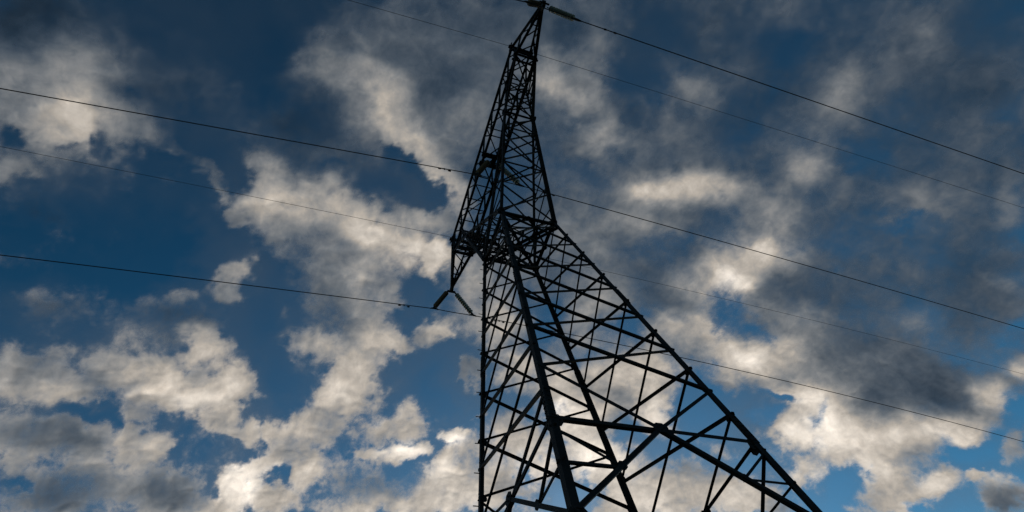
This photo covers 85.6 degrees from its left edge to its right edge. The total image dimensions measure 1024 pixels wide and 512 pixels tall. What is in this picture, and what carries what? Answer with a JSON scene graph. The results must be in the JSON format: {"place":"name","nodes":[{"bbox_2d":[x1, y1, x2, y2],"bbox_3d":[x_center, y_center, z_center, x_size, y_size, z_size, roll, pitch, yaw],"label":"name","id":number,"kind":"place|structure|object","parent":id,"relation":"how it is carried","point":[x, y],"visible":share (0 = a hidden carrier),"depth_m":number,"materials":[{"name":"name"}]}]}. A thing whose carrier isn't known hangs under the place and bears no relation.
{"place":"outdoors","nodes":[
{"label":"outdoors","id":0,"kind":"place"},
{"bbox_2d":[0,0,1023,511],"bbox_3d":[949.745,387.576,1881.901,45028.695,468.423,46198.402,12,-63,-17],"label":"cloud","id":1,"kind":"structure","parent":0,"point":[376,80],"depth_m":1786.04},
{"bbox_2d":[0,0,1023,511],"label":"sky","id":2,"kind":"structure","parent":0,"point":[240,51],"materials":[{"name":"blue"}]},
{"bbox_3d":[-3.122,2.085,22.204,0.358,0.193,0.083,12,-63,-17],"label":"suspension clamp","id":3,"kind":"object","parent":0,"visible":0},
{"bbox_2d":[0,255,1023,441],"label":"conductor","id":4,"kind":"object","parent":3,"relation":"hanging from","point":[464,314],"visible":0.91,"depth_m":21.67,"materials":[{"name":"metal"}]},
{"label":"ground","id":5,"kind":"structure","parent":0,"visible":0},
{"bbox_2d":[447,0,821,511],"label":"transmission tower","id":6,"kind":"structure","parent":5,"relation":"on","point":[553,423],"depth_m":11.14,"materials":[{"name":"metal"}]},
{"bbox_2d":[433,291,448,307],"bbox_3d":[-2.938,1.791,22.913,0.212,1.584,0.212,23,-64,6],"label":"insulator string","id":7,"kind":"object","parent":6,"relation":"hanging from","point":[439,301],"visible":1,"depth_m":22.83,"materials":[{"name":"metal"}]},
{"bbox_2d":[454,292,472,313],"bbox_3d":[-2.031,1.983,23.189,0.212,1.584,0.212,-2,-57,-38],"label":"insulator string","id":8,"kind":"object","parent":6,"relation":"hanging from","point":[463,303],"visible":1,"depth_m":23.14,"materials":[{"name":"metal"}]},
{"bbox_2d":[476,160,489,173],"bbox_3d":[-1.058,-3.248,20.252,0.212,1.900,0.212,21,-64,2],"label":"insulator string","id":9,"kind":"object","parent":6,"relation":"hanging from","point":[483,167],"visible":1,"depth_m":20.14,"materials":[{"name":"brown ceramic"}]},
{"bbox_2d":[499,165,519,183],"bbox_3d":[-0.151,-3.056,20.528,0.212,1.900,0.212,1,-58,-34],"label":"insulator string","id":10,"kind":"object","parent":6,"relation":"hanging from","point":[507,173],"visible":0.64,"depth_m":20.41,"materials":[{"name":"grey glass"}]},
{"bbox_2d":[0,146,1021,373],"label":"earth wire","id":11,"kind":"object","parent":6,"relation":"attached to","point":[448,236],"visible":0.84,"depth_m":23.22,"materials":[{"name":"metal"}]},
{"bbox_2d":[527,0,540,7],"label":"insulator string","id":12,"kind":"object","parent":6,"relation":"hanging from","point":[536,2],"visible":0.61,"depth_m":17.64,"materials":[{"name":"brown ceramic"}]},
{"bbox_2d":[547,6,574,20],"bbox_3d":[1.625,-7.946,18.102,0.212,1.603,0.212,-2,-57,-38],"label":"insulator string","id":13,"kind":"object","parent":6,"relation":"hanging from","point":[552,8],"visible":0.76,"depth_m":18.06,"materials":[{"name":"grey glass"}]},
{"bbox_2d":[349,0,1022,207],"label":"earth wire","id":14,"kind":"object","parent":6,"relation":"attached to","point":[681,99],"visible":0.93,"depth_m":22.25,"materials":[{"name":"metal"}]},
{"bbox_3d":[-1.217,-2.873,19.403,0.358,0.193,0.083,12,-63,-17],"label":"suspension clamp","id":15,"kind":"object","parent":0,"visible":0},
{"bbox_2d":[0,88,1023,328],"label":"conductor","id":16,"kind":"object","parent":15,"relation":"hanging from","point":[469,173],"visible":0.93,"depth_m":18.82,"materials":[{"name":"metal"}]},
{"bbox_3d":[0.536,-7.838,17.108,0.358,0.193,0.083,12,-63,-17],"label":"suspension clamp","id":17,"kind":"object","parent":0,"visible":0},
{"bbox_2d":[516,0,1023,173],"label":"conductor","id":18,"kind":"object","parent":17,"relation":"hanging from","point":[770,86],"visible":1,"depth_m":19.14,"materials":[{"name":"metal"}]}
]}

